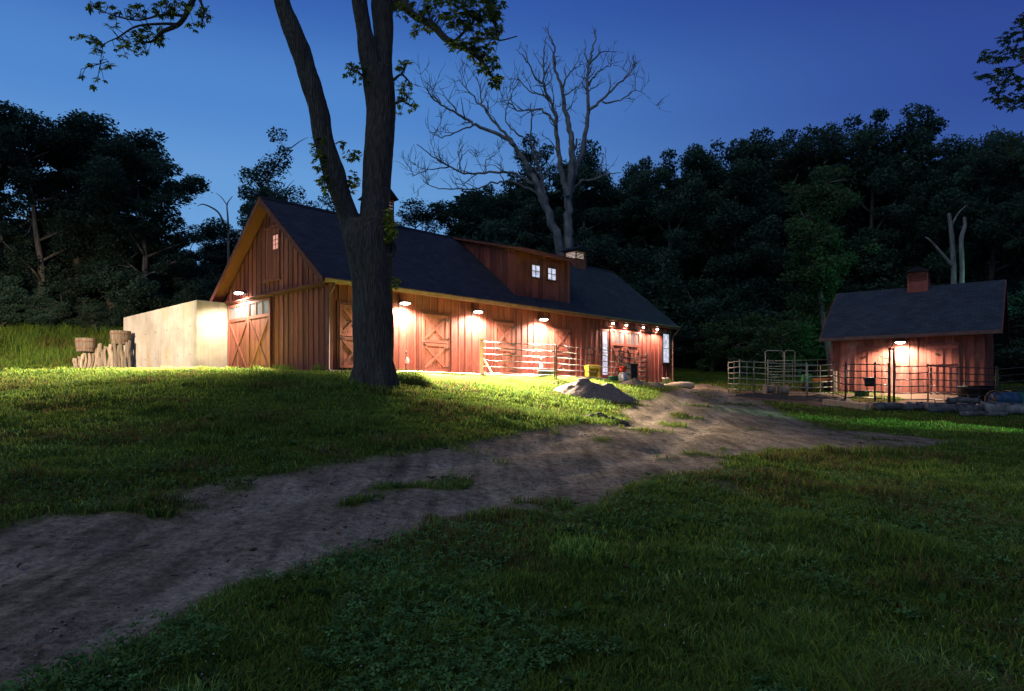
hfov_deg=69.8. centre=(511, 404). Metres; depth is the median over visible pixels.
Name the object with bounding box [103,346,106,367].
wooden stake
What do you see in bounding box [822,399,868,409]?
lumber beam
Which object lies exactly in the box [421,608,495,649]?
weed clump
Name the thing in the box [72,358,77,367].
wooden stake
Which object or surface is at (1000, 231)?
forest tree
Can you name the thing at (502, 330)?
dutch door
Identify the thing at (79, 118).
forest tree
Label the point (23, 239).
forest tree
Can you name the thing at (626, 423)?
soil heap
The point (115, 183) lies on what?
forest tree
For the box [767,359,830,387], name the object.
pipe fence
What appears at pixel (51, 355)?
tall grass
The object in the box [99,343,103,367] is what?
wooden stake
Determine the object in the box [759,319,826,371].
bush
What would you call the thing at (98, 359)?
wooden stake
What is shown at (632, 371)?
black bin
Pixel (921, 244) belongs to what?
forest tree
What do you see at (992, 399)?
wagon wheel
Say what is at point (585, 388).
sand pile
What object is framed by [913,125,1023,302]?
forest tree
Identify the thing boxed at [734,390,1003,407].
dirt yard
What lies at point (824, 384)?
garden tractor
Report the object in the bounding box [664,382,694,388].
boulder
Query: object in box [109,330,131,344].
barrel planter
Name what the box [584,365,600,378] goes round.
mineral feeder
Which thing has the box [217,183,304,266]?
forest tree
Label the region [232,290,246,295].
wall lamp
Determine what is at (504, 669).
clover
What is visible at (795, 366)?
gate frame
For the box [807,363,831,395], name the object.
pipe fence
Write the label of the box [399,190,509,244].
forest tree
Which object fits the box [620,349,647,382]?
pipe fence
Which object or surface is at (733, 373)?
pipe fence
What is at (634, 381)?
soil heap
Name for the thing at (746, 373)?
pipe fence
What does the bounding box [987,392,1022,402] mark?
blue barrel
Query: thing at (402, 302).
wall lamp
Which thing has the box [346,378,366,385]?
weed clump
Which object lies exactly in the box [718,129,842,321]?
forest tree
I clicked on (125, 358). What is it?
wooden stake
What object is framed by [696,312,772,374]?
sapling
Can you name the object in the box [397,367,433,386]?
weed clump
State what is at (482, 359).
fence post
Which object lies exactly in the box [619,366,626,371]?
red bucket
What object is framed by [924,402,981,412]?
log
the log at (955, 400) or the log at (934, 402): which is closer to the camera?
the log at (955, 400)
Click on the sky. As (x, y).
(729, 69)
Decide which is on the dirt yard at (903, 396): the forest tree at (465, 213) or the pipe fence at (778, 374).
the pipe fence at (778, 374)
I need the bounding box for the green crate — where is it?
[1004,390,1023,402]
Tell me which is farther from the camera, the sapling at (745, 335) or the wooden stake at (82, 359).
the sapling at (745, 335)
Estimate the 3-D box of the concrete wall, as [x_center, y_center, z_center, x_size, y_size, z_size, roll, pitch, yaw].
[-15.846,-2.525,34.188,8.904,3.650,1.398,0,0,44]
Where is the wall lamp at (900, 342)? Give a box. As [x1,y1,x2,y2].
[894,340,905,344]
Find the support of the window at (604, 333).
in the barn
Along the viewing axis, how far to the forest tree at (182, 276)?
49.24 m
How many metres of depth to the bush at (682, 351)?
54.72 m
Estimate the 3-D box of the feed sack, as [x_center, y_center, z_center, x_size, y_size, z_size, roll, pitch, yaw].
[5.117,-1.254,33.916,0.401,0.560,0.282,0,0,7]
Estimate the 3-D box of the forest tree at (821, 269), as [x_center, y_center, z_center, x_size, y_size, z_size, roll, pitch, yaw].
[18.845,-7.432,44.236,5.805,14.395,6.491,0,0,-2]
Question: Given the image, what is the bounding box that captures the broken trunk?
[959,217,966,282]
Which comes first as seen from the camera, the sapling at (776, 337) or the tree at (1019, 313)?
the tree at (1019, 313)
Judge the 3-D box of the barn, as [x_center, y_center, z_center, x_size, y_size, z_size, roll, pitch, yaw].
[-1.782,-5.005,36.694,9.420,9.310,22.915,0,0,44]
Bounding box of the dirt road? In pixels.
[0,384,952,690]
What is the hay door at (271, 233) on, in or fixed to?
in the barn
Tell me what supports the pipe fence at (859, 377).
on the dirt yard at (903, 396)
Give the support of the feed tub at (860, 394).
on the dirt yard at (903, 396)
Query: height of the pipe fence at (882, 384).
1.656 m
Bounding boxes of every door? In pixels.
[228,297,271,368]
[262,224,280,282]
[336,301,352,368]
[419,311,449,371]
[492,319,515,374]
[551,326,571,376]
[610,329,639,379]
[855,346,883,390]
[924,343,958,390]
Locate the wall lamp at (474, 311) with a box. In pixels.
[471,309,484,313]
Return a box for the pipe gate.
[483,341,554,377]
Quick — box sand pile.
[554,378,637,402]
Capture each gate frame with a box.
[765,350,783,385]
[784,350,795,389]
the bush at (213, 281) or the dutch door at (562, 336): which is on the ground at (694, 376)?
the bush at (213, 281)
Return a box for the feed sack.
[618,372,626,380]
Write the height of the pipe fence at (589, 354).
1.571 m
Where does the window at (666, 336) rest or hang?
in the barn
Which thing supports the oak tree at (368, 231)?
on the ground at (694, 376)
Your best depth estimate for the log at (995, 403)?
26.29 m
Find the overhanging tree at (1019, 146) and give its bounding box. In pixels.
[973,12,1023,225]
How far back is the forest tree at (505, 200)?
62.33 m
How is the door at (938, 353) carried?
in the shed
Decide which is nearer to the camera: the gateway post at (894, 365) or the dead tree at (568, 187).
the gateway post at (894, 365)
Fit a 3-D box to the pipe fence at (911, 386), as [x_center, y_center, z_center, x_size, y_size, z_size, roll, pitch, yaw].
[15.458,-0.772,28.400,1.268,1.587,0.059,0,0,10]
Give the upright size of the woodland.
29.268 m
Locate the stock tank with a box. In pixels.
[957,386,994,401]
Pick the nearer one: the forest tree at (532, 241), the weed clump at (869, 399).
the weed clump at (869, 399)
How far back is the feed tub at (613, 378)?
32.81 m
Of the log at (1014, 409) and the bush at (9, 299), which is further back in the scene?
the bush at (9, 299)
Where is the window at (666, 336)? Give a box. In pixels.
[662,333,670,364]
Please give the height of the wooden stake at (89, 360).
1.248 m
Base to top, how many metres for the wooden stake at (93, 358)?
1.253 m
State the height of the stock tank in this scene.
0.639 m
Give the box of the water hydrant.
[403,349,408,370]
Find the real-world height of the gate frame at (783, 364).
2.004 m
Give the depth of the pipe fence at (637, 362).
36.28 m
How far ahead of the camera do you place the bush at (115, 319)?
44.86 m
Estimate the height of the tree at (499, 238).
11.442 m
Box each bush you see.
[0,274,42,328]
[11,287,72,333]
[63,296,118,332]
[105,291,160,329]
[155,277,214,309]
[189,260,221,296]
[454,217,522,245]
[671,296,736,367]
[673,275,779,371]
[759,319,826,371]
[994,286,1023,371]
[994,292,1023,383]
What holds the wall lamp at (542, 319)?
attached to the barn
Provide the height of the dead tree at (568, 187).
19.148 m
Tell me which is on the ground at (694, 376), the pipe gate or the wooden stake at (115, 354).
the wooden stake at (115, 354)
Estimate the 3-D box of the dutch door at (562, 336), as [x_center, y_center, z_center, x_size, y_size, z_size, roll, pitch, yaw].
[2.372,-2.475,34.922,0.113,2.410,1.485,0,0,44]
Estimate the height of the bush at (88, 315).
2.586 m
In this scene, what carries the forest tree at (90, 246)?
on the ground at (694, 376)
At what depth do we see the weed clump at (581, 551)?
6.13 m
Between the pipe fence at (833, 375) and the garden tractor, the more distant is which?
the garden tractor
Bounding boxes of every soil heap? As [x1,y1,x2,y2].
[583,412,629,425]
[618,378,669,388]
[735,392,851,401]
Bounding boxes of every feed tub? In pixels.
[608,376,618,380]
[854,391,869,396]
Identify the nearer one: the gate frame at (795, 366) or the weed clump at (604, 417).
the weed clump at (604, 417)
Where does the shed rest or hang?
on the ground at (694, 376)
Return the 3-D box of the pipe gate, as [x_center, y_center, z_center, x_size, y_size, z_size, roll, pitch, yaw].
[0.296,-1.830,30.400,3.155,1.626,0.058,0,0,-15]
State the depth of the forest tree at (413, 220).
59.54 m
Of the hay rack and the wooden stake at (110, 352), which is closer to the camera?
the hay rack
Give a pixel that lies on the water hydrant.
(406, 360)
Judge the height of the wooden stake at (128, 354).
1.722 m
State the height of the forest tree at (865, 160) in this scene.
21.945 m
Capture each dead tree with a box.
[197,193,232,262]
[399,22,669,255]
[925,205,966,283]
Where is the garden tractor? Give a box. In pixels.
[800,369,830,390]
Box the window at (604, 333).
[601,330,608,376]
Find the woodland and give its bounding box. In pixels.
[0,145,1023,362]
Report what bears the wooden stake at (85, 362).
on the ground at (694, 376)
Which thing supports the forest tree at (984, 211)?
on the ground at (694, 376)
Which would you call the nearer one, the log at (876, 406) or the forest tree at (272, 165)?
the log at (876, 406)
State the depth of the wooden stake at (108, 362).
34.98 m
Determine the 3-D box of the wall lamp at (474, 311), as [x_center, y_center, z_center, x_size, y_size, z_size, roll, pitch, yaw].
[-1.449,-3.877,30.725,0.500,0.180,0.400,0,0,44]
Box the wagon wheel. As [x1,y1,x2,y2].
[984,390,1001,401]
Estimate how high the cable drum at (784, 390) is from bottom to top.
0.532 m
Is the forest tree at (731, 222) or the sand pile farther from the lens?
the forest tree at (731, 222)
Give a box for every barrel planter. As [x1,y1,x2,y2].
[75,338,96,351]
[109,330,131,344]
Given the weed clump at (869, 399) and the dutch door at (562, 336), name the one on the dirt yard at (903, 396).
the weed clump at (869, 399)
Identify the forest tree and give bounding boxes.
[0,100,140,321]
[0,100,154,315]
[0,144,68,289]
[15,108,190,313]
[62,133,231,313]
[141,232,197,300]
[178,222,242,295]
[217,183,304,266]
[236,126,334,226]
[394,199,447,232]
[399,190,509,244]
[467,176,574,249]
[504,132,575,253]
[526,139,633,274]
[591,167,665,272]
[617,143,743,318]
[673,184,791,301]
[676,127,793,310]
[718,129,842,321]
[767,125,864,362]
[777,161,884,374]
[781,103,974,300]
[857,123,1016,285]
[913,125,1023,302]
[929,140,1023,311]
[979,130,1023,248]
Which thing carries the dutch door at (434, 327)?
in the barn
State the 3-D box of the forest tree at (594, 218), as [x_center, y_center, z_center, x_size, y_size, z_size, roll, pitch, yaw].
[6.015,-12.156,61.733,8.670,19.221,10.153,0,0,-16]
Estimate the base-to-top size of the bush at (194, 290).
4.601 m
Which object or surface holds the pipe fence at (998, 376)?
on the dirt yard at (903, 396)
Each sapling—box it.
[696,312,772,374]
[746,311,821,378]
[776,309,825,373]
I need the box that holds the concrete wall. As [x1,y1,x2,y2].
[124,300,227,368]
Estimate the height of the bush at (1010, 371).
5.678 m
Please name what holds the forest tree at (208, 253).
on the ground at (694, 376)
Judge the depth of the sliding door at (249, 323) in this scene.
30.02 m
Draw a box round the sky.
[0,0,1023,262]
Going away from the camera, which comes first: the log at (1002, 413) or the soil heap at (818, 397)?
the log at (1002, 413)
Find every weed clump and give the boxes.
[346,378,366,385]
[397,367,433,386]
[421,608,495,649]
[550,533,614,565]
[587,414,618,420]
[849,394,902,402]
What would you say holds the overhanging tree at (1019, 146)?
on the ground at (694, 376)
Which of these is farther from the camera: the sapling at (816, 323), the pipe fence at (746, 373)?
the sapling at (816, 323)
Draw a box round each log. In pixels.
[872,401,925,410]
[905,400,970,404]
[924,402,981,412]
[945,395,981,403]
[959,409,1008,416]
[976,401,1023,405]
[982,403,1023,414]
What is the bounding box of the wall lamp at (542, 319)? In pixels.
[538,317,549,321]
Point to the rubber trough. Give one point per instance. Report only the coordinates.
(546, 372)
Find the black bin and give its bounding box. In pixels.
[621,364,638,379]
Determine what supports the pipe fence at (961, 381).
on the dirt yard at (903, 396)
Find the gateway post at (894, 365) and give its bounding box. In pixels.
[879,344,895,401]
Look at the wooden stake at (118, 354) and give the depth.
34.93 m
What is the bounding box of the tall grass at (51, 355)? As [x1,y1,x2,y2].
[0,313,123,368]
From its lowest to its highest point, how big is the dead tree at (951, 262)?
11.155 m
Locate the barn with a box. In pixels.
[210,190,680,383]
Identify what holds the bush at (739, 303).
on the ground at (694, 376)
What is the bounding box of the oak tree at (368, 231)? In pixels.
[69,0,516,387]
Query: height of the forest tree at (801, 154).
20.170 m
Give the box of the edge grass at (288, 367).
[251,361,672,382]
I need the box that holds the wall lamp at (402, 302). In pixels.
[398,300,411,305]
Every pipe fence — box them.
[556,344,619,379]
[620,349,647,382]
[625,357,645,376]
[728,361,738,391]
[739,359,753,391]
[753,360,806,395]
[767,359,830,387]
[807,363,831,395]
[832,361,846,398]
[845,362,874,399]
[875,362,888,401]
[895,365,927,399]
[927,364,996,401]
[997,367,1023,390]
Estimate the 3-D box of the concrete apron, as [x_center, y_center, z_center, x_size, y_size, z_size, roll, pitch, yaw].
[1.007,-0.940,32.677,1.190,0.580,15.200,0,0,44]
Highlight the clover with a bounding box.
[0,393,1023,690]
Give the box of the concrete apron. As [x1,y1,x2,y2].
[397,371,642,380]
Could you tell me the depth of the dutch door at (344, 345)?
26.35 m
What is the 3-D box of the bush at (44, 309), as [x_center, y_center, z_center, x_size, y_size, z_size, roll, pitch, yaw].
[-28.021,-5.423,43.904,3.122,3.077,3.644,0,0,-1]
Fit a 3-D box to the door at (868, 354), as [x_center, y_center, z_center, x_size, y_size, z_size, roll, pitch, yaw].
[15.823,-1.550,32.479,1.198,2.020,0.100,0,0,36]
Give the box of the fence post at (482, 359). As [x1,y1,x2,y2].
[480,339,493,375]
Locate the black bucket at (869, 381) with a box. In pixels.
[863,378,875,385]
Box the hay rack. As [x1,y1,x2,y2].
[930,364,959,394]
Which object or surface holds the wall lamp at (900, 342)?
attached to the shed
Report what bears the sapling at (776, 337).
on the ground at (694, 376)
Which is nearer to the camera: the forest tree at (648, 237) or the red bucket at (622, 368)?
the red bucket at (622, 368)
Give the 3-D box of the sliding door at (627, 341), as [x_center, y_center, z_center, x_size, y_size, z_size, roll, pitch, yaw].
[5.953,-2.585,38.510,0.075,2.550,2.642,0,0,44]
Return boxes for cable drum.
[762,383,775,393]
[776,385,788,395]
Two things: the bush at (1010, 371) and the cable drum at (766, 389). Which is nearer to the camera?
the cable drum at (766, 389)
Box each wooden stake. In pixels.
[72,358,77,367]
[79,354,84,367]
[82,353,87,367]
[87,351,91,367]
[90,352,94,367]
[94,348,96,367]
[96,344,101,367]
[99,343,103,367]
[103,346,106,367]
[106,347,109,367]
[108,344,113,367]
[113,340,117,367]
[117,344,120,367]
[120,344,123,368]
[124,342,127,367]
[127,340,131,367]
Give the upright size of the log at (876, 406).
0.331 m
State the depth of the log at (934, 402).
26.52 m
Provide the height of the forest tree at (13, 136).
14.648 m
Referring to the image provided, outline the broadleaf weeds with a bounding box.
[0,412,1023,690]
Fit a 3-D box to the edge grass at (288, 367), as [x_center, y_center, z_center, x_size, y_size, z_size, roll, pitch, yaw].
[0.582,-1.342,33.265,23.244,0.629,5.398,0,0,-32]
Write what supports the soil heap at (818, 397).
on the dirt yard at (903, 396)
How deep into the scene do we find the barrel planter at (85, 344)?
34.56 m
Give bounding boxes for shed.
[819,266,1009,392]
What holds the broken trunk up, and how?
on the ground at (694, 376)
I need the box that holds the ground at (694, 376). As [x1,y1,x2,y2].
[0,326,1023,690]
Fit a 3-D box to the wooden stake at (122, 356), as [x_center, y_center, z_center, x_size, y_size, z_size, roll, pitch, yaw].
[-18.647,-2.145,35.078,0.243,1.595,0.262,0,0,32]
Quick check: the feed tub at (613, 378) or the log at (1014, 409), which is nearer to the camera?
the log at (1014, 409)
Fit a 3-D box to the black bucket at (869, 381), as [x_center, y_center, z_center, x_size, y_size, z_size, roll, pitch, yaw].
[14.201,-0.869,29.100,0.470,0.319,0.470,0,0,0]
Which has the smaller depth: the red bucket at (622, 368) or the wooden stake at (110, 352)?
the red bucket at (622, 368)
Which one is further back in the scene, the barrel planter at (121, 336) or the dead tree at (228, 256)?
the dead tree at (228, 256)
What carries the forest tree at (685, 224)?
on the ground at (694, 376)
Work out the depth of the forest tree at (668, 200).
58.28 m
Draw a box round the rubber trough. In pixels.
[538,370,553,377]
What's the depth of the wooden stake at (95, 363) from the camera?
34.99 m

